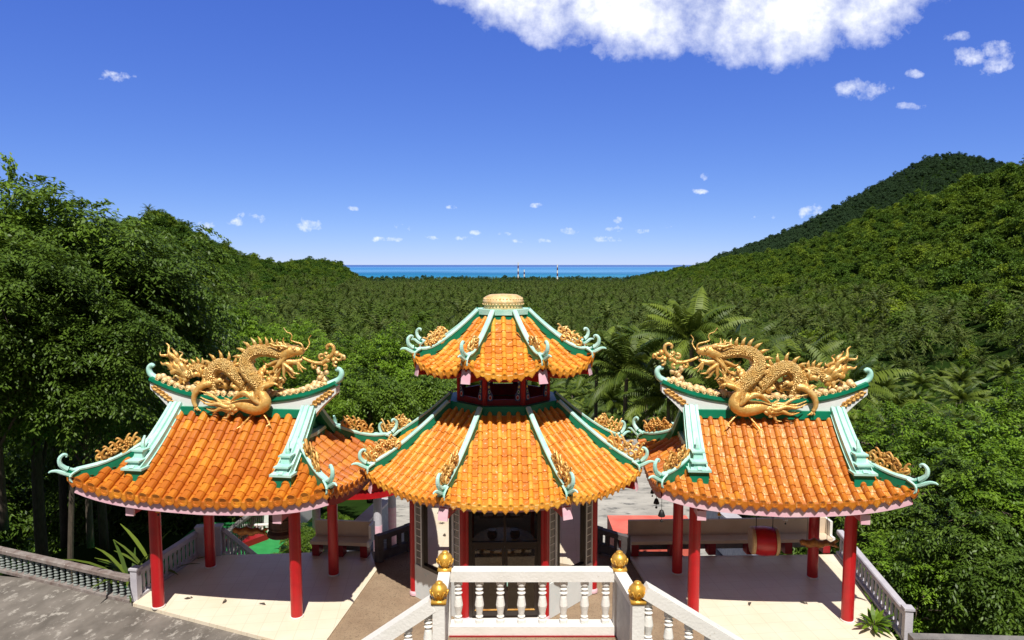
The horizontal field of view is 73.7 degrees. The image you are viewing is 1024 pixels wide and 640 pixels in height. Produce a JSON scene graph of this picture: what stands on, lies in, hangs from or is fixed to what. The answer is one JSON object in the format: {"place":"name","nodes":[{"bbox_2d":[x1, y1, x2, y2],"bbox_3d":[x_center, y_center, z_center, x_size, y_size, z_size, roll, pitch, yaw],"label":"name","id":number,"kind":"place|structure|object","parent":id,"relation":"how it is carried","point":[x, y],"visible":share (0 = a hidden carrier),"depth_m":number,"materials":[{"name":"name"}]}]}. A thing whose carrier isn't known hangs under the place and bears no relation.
{"place":"outdoors","nodes":[
{"label":"outdoors","id":0,"kind":"place"},
{"bbox_2d":[0,576,259,639],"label":"plaza","id":1,"kind":"structure","parent":0,"point":[32,610],"depth_m":15.58,"materials":[{"name":"stone"}]},
{"bbox_2d":[0,546,131,602],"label":"balustrade","id":2,"kind":"object","parent":1,"relation":"on","point":[75,567],"visible":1,"depth_m":17.14,"materials":[{"name":"grey concrete"}]},
{"bbox_2d":[62,529,171,602],"bbox_3d":[-9.732,6.562,17.715,3.699,1.944,3.451,0,5,0],"label":"strap leaf plant","id":3,"kind":"object","parent":1,"relation":"on","point":[123,568],"visible":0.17,"depth_m":17.84,"materials":[{"name":"green plant"}]},
{"bbox_2d":[96,524,202,588],"bbox_3d":[-9.540,6.519,18.018,2.996,1.780,2.871,0,5,0],"label":"strap leaf plant","id":4,"kind":"object","parent":1,"relation":"on","point":[135,559],"visible":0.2,"depth_m":18.20,"materials":[{"name":"green plant"}]},
{"bbox_2d":[124,522,311,587],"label":"turf","id":5,"kind":"structure","parent":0,"point":[269,546],"depth_m":29.13,"materials":[{"name":"plant"}]},
{"bbox_2d":[67,484,74,581],"bbox_3d":[-14.280,8.323,22.249,0.371,6.966,0.190,0,5,0],"label":"bare trunk","id":6,"kind":"object","parent":5,"relation":"on","point":[70,544],"visible":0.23,"depth_m":22.06,"materials":[{"name":"brown plant"}]},
{"bbox_2d":[227,515,263,553],"bbox_3d":[-11.480,8.968,29.576,0.220,1.061,3.508,0,5,4],"label":"railing","id":7,"kind":"object","parent":5,"relation":"on","point":[249,521],"visible":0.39,"depth_m":29.37,"materials":[{"name":"grey concrete"}]},
{"bbox_2d":[226,534,268,550],"bbox_3d":[-11.506,9.531,29.573,1.000,0.300,1.500,3,6,35],"label":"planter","id":8,"kind":"object","parent":5,"relation":"on","point":[248,541],"visible":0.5,"depth_m":29.42,"materials":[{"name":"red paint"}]},
{"bbox_2d":[262,510,311,527],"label":"house","id":9,"kind":"structure","parent":5,"relation":"on","point":[306,516],"depth_m":31.48,"materials":[{"name":"white paint"}]},
{"bbox_2d":[271,522,315,553],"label":"broadleaf tree","id":10,"kind":"object","parent":5,"relation":"on","point":[309,533],"visible":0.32,"depth_m":25.04,"materials":[{"name":"green plant"}]},
{"bbox_2d":[300,483,405,551],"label":"gate pavilion","id":11,"kind":"structure","parent":5,"relation":"on","point":[375,496],"depth_m":26.44,"materials":[{"name":"paint"}]},
{"bbox_2d":[355,498,387,549],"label":"wall","id":12,"kind":"structure","parent":11,"relation":"on","point":[366,514],"depth_m":29.58,"materials":[{"name":"white paint"}]},
{"bbox_2d":[133,551,376,639],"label":"floor","id":13,"kind":"structure","parent":0,"point":[244,585],"depth_m":16.60,"materials":[{"name":"beige tile"}]},
{"bbox_2d":[128,531,198,601],"bbox_3d":[-8.849,6.230,17.526,0.220,0.815,2.554,1,5,8],"label":"railing","id":14,"kind":"object","parent":13,"relation":"on","point":[139,589],"visible":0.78,"depth_m":17.47,"materials":[{"name":"grey concrete"}]},
{"bbox_2d":[194,523,223,556],"bbox_3d":[-8.351,6.093,18.838,0.702,0.875,0.250,0,5,-6],"label":"railing","id":15,"kind":"object","parent":13,"relation":"on","point":[199,528],"visible":0.45,"depth_m":18.75,"materials":[{"name":"purple paint"}]},
{"bbox_2d":[48,363,400,619],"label":"pavilion","id":16,"kind":"structure","parent":13,"relation":"on","point":[295,458],"depth_m":15.45,"materials":[{"name":"orange tile"}]},
{"bbox_2d":[200,374,278,428],"bbox_3d":[-6.428,1.880,16.062,1.983,1.270,0.475,1,5,8],"label":"phoenix statue","id":17,"kind":"object","parent":16,"relation":"on","point":[258,402],"visible":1,"depth_m":15.94,"materials":[{"name":"gold metal"}]},
{"bbox_2d":[233,515,267,535],"bbox_3d":[-6.611,4.780,17.241,0.934,1.368,0.230,0,5,4],"label":"wooden fish","id":18,"kind":"object","parent":16,"relation":"hanging from","point":[246,530],"visible":0.89,"depth_m":17.23},
{"bbox_2d":[159,328,345,410],"bbox_3d":[-6.249,1.169,16.296,4.776,2.018,0.569,1,5,8],"label":"dragon statue","id":19,"kind":"object","parent":16,"relation":"on","point":[243,373],"visible":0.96,"depth_m":16.21,"materials":[{"name":"gold metal"}]},
{"bbox_2d":[267,515,288,539],"bbox_3d":[-5.561,4.653,16.432,0.660,1.085,0.660,0,5,0],"label":"hanging bell","id":20,"kind":"object","parent":16,"relation":"hanging from","point":[278,532],"visible":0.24,"depth_m":16.21,"materials":[{"name":"brown metal"}]},
{"bbox_2d":[221,527,256,554],"bbox_3d":[-7.635,7.064,19.917,0.170,2.798,2.091,2,5,23],"label":"railing","id":21,"kind":"object","parent":13,"relation":"on","point":[233,538],"visible":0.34,"depth_m":19.22,"materials":[{"name":"purple paint"}]},
{"bbox_2d":[310,519,374,557],"bbox_3d":[-4.678,6.042,18.891,1.669,0.880,0.560,0,5,5],"label":"bench","id":22,"kind":"object","parent":13,"relation":"on","point":[355,535],"visible":0.96,"depth_m":18.95,"materials":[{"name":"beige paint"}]},
{"bbox_2d":[261,552,703,639],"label":"path","id":23,"kind":"structure","parent":0,"point":[384,597],"depth_m":16.11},
{"bbox_2d":[374,523,409,563],"bbox_3d":[-3.259,6.158,18.874,0.180,0.760,1.188,4,6,43],"label":"open railing","id":24,"kind":"object","parent":23,"relation":"on","point":[381,553],"visible":0.91,"depth_m":18.73,"materials":[{"name":"metal"}]},
{"bbox_2d":[351,294,653,618],"bbox_3d":[-0.220,2.986,17.350,7.098,7.310,7.098,0,5,-1],"label":"pagoda","id":25,"kind":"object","parent":23,"relation":"on","point":[553,467],"visible":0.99,"depth_m":15.84,"materials":[{"name":"orange tile"}]},
{"bbox_2d":[421,504,450,574],"bbox_3d":[-1.721,5.053,15.931,1.046,1.778,0.140,4,6,43],"label":"window","id":26,"kind":"structure","parent":25,"relation":"in","point":[436,534],"depth_m":16.05,"materials":[{"name":"white"}]},
{"bbox_2d":[472,546,504,616],"bbox_3d":[-0.529,5.884,15.343,0.722,1.640,0.148,0,5,-1],"label":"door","id":27,"kind":"structure","parent":25,"relation":"in","point":[486,612],"depth_m":15.37,"materials":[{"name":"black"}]},
{"bbox_2d":[480,512,522,517],"bbox_3d":[-0.240,4.439,15.708,1.000,0.240,0.048,0,5,-2],"label":"hanging board","id":28,"kind":"object","parent":25,"relation":"hanging from","point":[501,515],"visible":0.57,"depth_m":15.69,"materials":[{"name":"black"}]},
{"bbox_2d":[472,527,536,590],"bbox_3d":[-0.220,6.021,17.948,2.500,1.060,2.500,0,5,-1],"label":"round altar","id":29,"kind":"object","parent":25,"relation":"in","point":[493,557],"visible":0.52,"depth_m":17.37,"materials":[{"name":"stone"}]},
{"bbox_2d":[505,545,536,615],"bbox_3d":[0.205,5.882,15.362,0.722,1.640,0.148,0,5,-1],"label":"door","id":30,"kind":"structure","parent":25,"relation":"in","point":[508,611],"depth_m":15.41,"materials":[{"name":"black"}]},
{"bbox_2d":[557,503,585,565],"bbox_3d":[1.362,5.047,16.012,0.140,1.778,1.046,4,6,43],"label":"window","id":31,"kind":"structure","parent":25,"relation":"in","point":[572,532],"depth_m":16.10,"materials":[{"name":"white"}]},
{"bbox_2d":[597,526,630,561],"bbox_3d":[2.759,6.180,18.847,1.061,0.720,0.180,4,6,40],"label":"open railing","id":32,"kind":"object","parent":23,"relation":"on","point":[606,547],"visible":0.8,"depth_m":18.78,"materials":[{"name":"concrete"}]},
{"bbox_2d":[0,158,1023,639],"bbox_3d":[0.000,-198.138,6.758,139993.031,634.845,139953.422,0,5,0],"label":"terrain","id":33,"kind":"structure","parent":0,"point":[352,508],"depth_m":209.74,"materials":[{"name":"plant"}]},
{"bbox_2d":[0,416,83,565],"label":"broadleaf tree","id":34,"kind":"object","parent":33,"relation":"on","point":[14,502],"visible":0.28,"depth_m":37.93,"materials":[{"name":"green plant"}]},
{"bbox_2d":[0,211,94,465],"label":"broadleaf tree","id":35,"kind":"object","parent":33,"relation":"on","point":[18,450],"visible":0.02,"depth_m":24.91,"materials":[{"name":"green plant"}]},
{"bbox_2d":[0,224,129,530],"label":"broadleaf tree","id":36,"kind":"object","parent":33,"relation":"on","point":[62,272],"visible":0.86,"depth_m":21.10,"materials":[{"name":"green plant"}]},
{"bbox_2d":[7,409,142,547],"bbox_3d":[-22.044,4.241,33.627,9.887,14.159,10.128,-4,6,-43],"label":"broadleaf tree","id":37,"kind":"object","parent":33,"relation":"on","point":[63,513],"depth_m":33.78,"materials":[{"name":"green plant"}]},
{"bbox_2d":[15,422,150,553],"bbox_3d":[-23.957,10.762,40.353,8.894,12.058,11.103,-3,6,-36],"label":"broadleaf tree","id":38,"kind":"object","parent":33,"relation":"on","point":[54,534],"visible":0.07,"depth_m":37.12,"materials":[{"name":"green plant"}]},
{"bbox_2d":[0,152,192,574],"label":"broadleaf tree","id":39,"kind":"object","parent":33,"relation":"on","point":[32,203],"visible":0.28,"depth_m":25.55,"materials":[{"name":"green plant"}]},
{"bbox_2d":[0,284,204,548],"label":"broadleaf tree","id":40,"kind":"object","parent":33,"relation":"on","point":[127,373],"visible":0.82,"depth_m":22.04,"materials":[{"name":"green plant"}]},
{"bbox_2d":[0,210,233,552],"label":"broadleaf tree","id":41,"kind":"object","parent":33,"relation":"on","point":[157,266],"visible":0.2,"depth_m":26.30,"materials":[{"name":"green plant"}]},
{"bbox_2d":[74,450,201,546],"bbox_3d":[-19.241,11.083,36.692,8.882,9.646,7.115,0,5,0],"label":"broadleaf tree","id":42,"kind":"object","parent":33,"relation":"on","point":[116,518],"visible":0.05,"depth_m":35.38,"materials":[{"name":"green plant"}]},
{"bbox_2d":[64,216,250,439],"bbox_3d":[-16.728,1.861,30.007,9.168,12.817,8.950,-3,6,-35],"label":"broadleaf tree","id":43,"kind":"object","parent":33,"relation":"on","point":[220,273],"visible":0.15,"depth_m":29.94,"materials":[{"name":"green plant"}]},
{"bbox_2d":[121,510,238,535],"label":"broadleaf tree","id":44,"kind":"object","parent":33,"relation":"on","point":[181,519],"visible":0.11,"depth_m":33.37,"materials":[{"name":"green plant"}]},
{"bbox_2d":[120,281,259,439],"bbox_3d":[-15.775,3.157,31.845,7.534,11.312,7.857,3,5,31],"label":"broadleaf tree","id":45,"kind":"object","parent":33,"relation":"on","point":[235,343],"visible":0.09,"depth_m":31.00,"materials":[{"name":"green plant"}]},
{"bbox_2d":[216,295,283,375],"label":"broadleaf tree","id":46,"kind":"object","parent":33,"relation":"on","point":[249,331],"visible":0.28,"depth_m":52.15,"materials":[{"name":"green plant"}]},
{"bbox_2d":[231,357,313,389],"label":"broadleaf tree","id":47,"kind":"object","parent":33,"relation":"on","point":[300,377],"visible":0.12,"depth_m":40.86,"materials":[{"name":"green plant"}]},
{"bbox_2d":[251,316,336,386],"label":"broadleaf tree","id":48,"kind":"object","parent":33,"relation":"on","point":[297,335],"visible":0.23,"depth_m":49.49,"materials":[{"name":"green plant"}]},
{"bbox_2d":[295,367,365,511],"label":"broadleaf tree","id":49,"kind":"object","parent":33,"relation":"on","point":[331,403],"visible":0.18,"depth_m":36.27,"materials":[{"name":"green plant"}]},
{"bbox_2d":[294,331,399,421],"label":"broadleaf tree","id":50,"kind":"object","parent":33,"relation":"on","point":[361,359],"visible":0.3,"depth_m":45.65,"materials":[{"name":"green plant"}]},
{"bbox_2d":[332,364,424,503],"bbox_3d":[-8.355,6.431,38.733,6.420,7.998,6.003,-5,7,-44],"label":"broadleaf tree","id":51,"kind":"object","parent":33,"relation":"on","point":[379,406],"visible":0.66,"depth_m":37.82,"materials":[{"name":"green plant"}]},
{"bbox_2d":[360,320,431,421],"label":"broadleaf tree","id":52,"kind":"object","parent":33,"relation":"on","point":[405,358],"visible":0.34,"depth_m":47.77,"materials":[{"name":"green plant"}]},
{"bbox_2d":[0,151,1023,515],"bbox_3d":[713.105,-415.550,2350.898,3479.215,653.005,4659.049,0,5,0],"label":"forest","id":53,"kind":"object","parent":33,"relation":"on","point":[978,243],"visible":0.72,"depth_m":664.05,"materials":[{"name":"green plant"}]},
{"bbox_2d":[7,204,1023,480],"bbox_3d":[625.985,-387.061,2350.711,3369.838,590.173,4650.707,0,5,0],"label":"palm grove","id":54,"kind":"object","parent":33,"relation":"on","point":[605,302],"visible":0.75,"depth_m":412.79,"materials":[{"name":"green plant"}]},
{"bbox_2d":[511,377,572,391],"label":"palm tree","id":55,"kind":"object","parent":33,"relation":"on","point":[552,386],"visible":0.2,"depth_m":77.58,"materials":[{"name":"green plant"}]},
{"bbox_2d":[571,396,615,419],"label":"palm tree","id":56,"kind":"object","parent":33,"relation":"on","point":[586,411],"visible":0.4,"depth_m":85.35,"materials":[{"name":"green plant"}]},
{"bbox_2d":[565,326,635,421],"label":"palm tree","id":57,"kind":"object","parent":33,"relation":"on","point":[597,357],"visible":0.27,"depth_m":54.73,"materials":[{"name":"green plant"}]},
{"bbox_2d":[581,375,642,422],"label":"palm tree","id":58,"kind":"object","parent":33,"relation":"on","point":[610,395],"visible":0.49,"depth_m":77.75,"materials":[{"name":"green plant"}]},
{"bbox_2d":[575,328,682,438],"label":"palm tree","id":59,"kind":"object","parent":33,"relation":"on","point":[614,353],"visible":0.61,"depth_m":50.45,"materials":[{"name":"green plant"}]},
{"bbox_2d":[607,316,693,430],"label":"palm tree","id":60,"kind":"object","parent":33,"relation":"on","point":[633,329],"visible":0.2,"depth_m":55.03,"materials":[{"name":"green plant"}]},
{"bbox_2d":[615,354,713,438],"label":"palm tree","id":61,"kind":"object","parent":33,"relation":"on","point":[651,380],"visible":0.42,"depth_m":47.86,"materials":[{"name":"green plant"}]},
{"bbox_2d":[630,286,752,385],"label":"palm tree","id":62,"kind":"object","parent":33,"relation":"on","point":[685,322],"visible":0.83,"depth_m":43.25,"materials":[{"name":"green plant"}]},
{"bbox_2d":[667,348,786,419],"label":"palm tree","id":63,"kind":"object","parent":33,"relation":"on","point":[699,378],"visible":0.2,"depth_m":37.28,"materials":[{"name":"green plant"}]},
{"bbox_2d":[694,320,790,517],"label":"palm tree","id":64,"kind":"object","parent":33,"relation":"on","point":[757,337],"visible":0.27,"depth_m":47.76,"materials":[{"name":"green plant"}]},
{"bbox_2d":[741,514,838,554],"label":"broadleaf tree","id":65,"kind":"object","parent":33,"relation":"on","point":[799,550],"visible":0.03,"depth_m":26.05,"materials":[{"name":"green plant"}]},
{"bbox_2d":[742,344,853,417],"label":"palm tree","id":66,"kind":"object","parent":33,"relation":"on","point":[782,356],"visible":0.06,"depth_m":40.98,"materials":[{"name":"green plant"}]},
{"bbox_2d":[766,330,860,385],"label":"palm tree","id":67,"kind":"object","parent":33,"relation":"on","point":[793,351],"visible":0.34,"depth_m":50.29,"materials":[{"name":"green plant"}]},
{"bbox_2d":[800,341,913,431],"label":"palm tree","id":68,"kind":"object","parent":33,"relation":"on","point":[870,361],"visible":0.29,"depth_m":40.44,"materials":[{"name":"green plant"}]},
{"bbox_2d":[848,401,892,445],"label":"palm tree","id":69,"kind":"object","parent":33,"relation":"on","point":[851,418],"visible":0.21,"depth_m":80.60,"materials":[{"name":"green plant"}]},
{"bbox_2d":[869,376,903,400],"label":"palm tree","id":70,"kind":"object","parent":33,"relation":"on","point":[887,383],"visible":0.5,"depth_m":153.74,"materials":[{"name":"green plant"}]},
{"bbox_2d":[825,491,952,590],"bbox_3d":[12.965,8.331,23.971,4.985,6.210,4.661,3,5,30],"label":"broadleaf tree","id":71,"kind":"object","parent":33,"relation":"on","point":[878,517],"visible":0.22,"depth_m":22.62,"materials":[{"name":"green plant"}]},
{"bbox_2d":[869,386,926,447],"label":"palm tree","id":72,"kind":"object","parent":33,"relation":"on","point":[902,398],"visible":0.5,"depth_m":101.23,"materials":[{"name":"green plant"}]},
{"bbox_2d":[835,526,989,639],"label":"broadleaf tree","id":73,"kind":"object","parent":33,"relation":"on","point":[919,625],"visible":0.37,"depth_m":19.94,"materials":[{"name":"green plant"}]},
{"bbox_2d":[894,385,934,422],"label":"palm tree","id":74,"kind":"object","parent":33,"relation":"on","point":[916,396],"visible":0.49,"depth_m":122.96,"materials":[{"name":"green plant"}]},
{"bbox_2d":[902,369,941,407],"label":"palm tree","id":75,"kind":"object","parent":33,"relation":"on","point":[920,380],"visible":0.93,"depth_m":160.69,"materials":[{"name":"green plant"}]},
{"bbox_2d":[847,397,1016,592],"bbox_3d":[16.211,7.128,28.094,6.570,8.420,6.574,-3,5,-29],"label":"broadleaf tree","id":76,"kind":"object","parent":33,"relation":"on","point":[925,425],"visible":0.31,"depth_m":27.27,"materials":[{"name":"green plant"}]},
{"bbox_2d":[861,443,1022,633],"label":"broadleaf tree","id":77,"kind":"object","parent":33,"relation":"on","point":[952,467],"visible":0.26,"depth_m":22.33,"materials":[{"name":"green plant"}]},
{"bbox_2d":[882,491,1023,635],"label":"broadleaf tree","id":78,"kind":"object","parent":33,"relation":"on","point":[968,549],"visible":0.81,"depth_m":18.64,"materials":[{"name":"green plant"}]},
{"bbox_2d":[935,361,985,409],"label":"palm tree","id":79,"kind":"object","parent":33,"relation":"on","point":[962,375],"visible":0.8,"depth_m":139.24,"materials":[{"name":"green plant"}]},
{"bbox_2d":[933,377,990,410],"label":"palm tree","id":80,"kind":"object","parent":33,"relation":"on","point":[963,386],"visible":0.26,"depth_m":125.36,"materials":[{"name":"green plant"}]},
{"bbox_2d":[902,401,1023,540],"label":"broadleaf tree","id":81,"kind":"object","parent":33,"relation":"on","point":[991,431],"visible":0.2,"depth_m":25.63,"materials":[{"name":"green plant"}]},
{"bbox_2d":[935,378,993,412],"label":"palm tree","id":82,"kind":"object","parent":33,"relation":"on","point":[964,396],"visible":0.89,"depth_m":114.77,"materials":[{"name":"green plant"}]},
{"bbox_2d":[936,406,999,435],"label":"palm tree","id":83,"kind":"object","parent":33,"relation":"on","point":[973,418],"visible":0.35,"depth_m":84.47,"materials":[{"name":"green plant"}]},
{"bbox_2d":[919,437,1023,561],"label":"broadleaf tree","id":84,"kind":"object","parent":33,"relation":"on","point":[1010,484],"visible":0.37,"depth_m":20.64,"materials":[{"name":"green plant"}]},
{"bbox_2d":[933,539,1023,635],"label":"broadleaf tree","id":85,"kind":"object","parent":33,"relation":"on","point":[1012,629],"visible":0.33,"depth_m":18.06,"materials":[{"name":"green plant"}]},
{"bbox_2d":[972,367,1023,508],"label":"broadleaf tree","id":86,"kind":"object","parent":33,"relation":"on","point":[1006,413],"visible":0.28,"depth_m":30.92,"materials":[{"name":"green plant"}]},
{"bbox_2d":[982,360,1023,399],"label":"palm tree","id":87,"kind":"object","parent":33,"relation":"on","point":[1004,368],"visible":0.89,"depth_m":155.85,"materials":[{"name":"green plant"}]},
{"bbox_2d":[991,376,1022,400],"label":"broadleaf tree","id":88,"kind":"object","parent":33,"relation":"on","point":[1000,384],"visible":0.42,"depth_m":174.97,"materials":[{"name":"green plant"}]},
{"bbox_2d":[0,0,1023,264],"label":"sky","id":89,"kind":"structure","parent":0,"point":[352,132],"materials":[{"name":"blue"}]},
{"bbox_2d":[343,265,690,279],"bbox_3d":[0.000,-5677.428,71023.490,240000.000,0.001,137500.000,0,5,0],"label":"sea","id":90,"kind":"structure","parent":0,"point":[498,271],"depth_m":12014.79,"materials":[{"name":"liquid"}]},
{"bbox_2d":[448,635,617,639],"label":"staircase","id":91,"kind":"structure","parent":0,"point":[532,637],"depth_m":9.36,"materials":[{"name":"red paint"}]},
{"bbox_2d":[362,595,435,639],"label":"stair balustrade","id":92,"kind":"object","parent":91,"relation":"on","point":[406,621],"visible":0.99,"depth_m":8.46,"materials":[{"name":"white paint"}]},
{"bbox_2d":[429,550,645,639],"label":"landing balustrade","id":93,"kind":"object","parent":91,"relation":"on","point":[626,622],"visible":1,"depth_m":9.37,"materials":[{"name":"white paint"}]},
{"bbox_2d":[642,581,742,639],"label":"stair balustrade","id":94,"kind":"object","parent":91,"relation":"on","point":[671,607],"visible":0.98,"depth_m":8.46,"materials":[{"name":"white paint"}]},
{"bbox_2d":[384,439,722,555],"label":"courtyard","id":95,"kind":"structure","parent":0,"point":[629,501],"depth_m":34.66,"materials":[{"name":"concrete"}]},
{"bbox_2d":[395,369,467,422],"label":"broadleaf tree","id":96,"kind":"object","parent":95,"relation":"on","point":[436,391],"visible":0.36,"depth_m":40.89,"materials":[{"name":"green plant"}]},
{"bbox_2d":[607,515,687,555],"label":"red parapet","id":97,"kind":"structure","parent":95,"relation":"on","point":[617,523],"depth_m":21.98,"materials":[{"name":"paint"}]},
{"bbox_2d":[706,511,755,555],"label":"stair parapet","id":98,"kind":"structure","parent":95,"relation":"on","point":[727,551],"depth_m":27.90,"materials":[{"name":"white paint"}]},
{"bbox_2d":[630,554,896,639],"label":"floor","id":99,"kind":"structure","parent":0,"point":[774,590],"depth_m":16.59,"materials":[{"name":"beige tile"}]},
{"bbox_2d":[628,517,834,555],"bbox_3d":[6.085,6.032,19.025,5.668,0.880,0.560,0,5,-2],"label":"bench","id":100,"kind":"object","parent":99,"relation":"on","point":[657,534],"visible":0.77,"depth_m":19.09,"materials":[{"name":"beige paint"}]},
{"bbox_2d":[628,365,938,623],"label":"pavilion","id":101,"kind":"structure","parent":99,"relation":"on","point":[802,463],"depth_m":15.24,"materials":[{"name":"orange tile"}]},
{"bbox_2d":[652,329,857,414],"bbox_3d":[5.705,1.188,16.069,4.776,2.018,0.569,0,5,4],"label":"dragon statue","id":102,"kind":"object","parent":101,"relation":"on","point":[760,375],"visible":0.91,"depth_m":15.97,"materials":[{"name":"gold metal"}]},
{"bbox_2d":[720,375,807,430],"bbox_3d":[5.821,1.901,15.806,1.982,1.270,0.475,0,5,4],"label":"phoenix statue","id":103,"kind":"object","parent":101,"relation":"on","point":[740,404],"visible":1,"depth_m":15.74,"materials":[{"name":"gold metal"}]},
{"bbox_2d":[748,516,780,555],"bbox_3d":[6.353,5.003,17.163,0.680,1.860,0.730,1,5,8],"label":"hanging drum","id":104,"kind":"object","parent":101,"relation":"hanging from","point":[764,540],"visible":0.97,"depth_m":16.94,"materials":[{"name":"red paint"}]},
{"bbox_2d":[799,518,838,547],"bbox_3d":[7.604,4.885,16.848,0.953,1.514,0.230,0,5,4],"label":"wooden fish","id":105,"kind":"object","parent":101,"relation":"hanging from","point":[812,542],"visible":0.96,"depth_m":16.85},
{"bbox_2d":[854,604,894,636],"bbox_3d":[7.969,6.607,14.967,0.769,0.501,0.954,3,6,35],"label":"leafy plant","id":106,"kind":"object","parent":99,"relation":"on","point":[874,618],"visible":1,"depth_m":14.94,"materials":[{"name":"green plant"}]},
{"bbox_2d":[836,530,914,639],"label":"railing","id":107,"kind":"object","parent":99,"relation":"on","point":[902,626],"visible":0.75,"depth_m":15.79,"materials":[{"name":"white paint"}]},
{"bbox_2d":[907,633,1023,639],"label":"wall","id":108,"kind":"structure","parent":99,"relation":"on","point":[922,636],"depth_m":13.71,"materials":[{"name":"grey concrete"}]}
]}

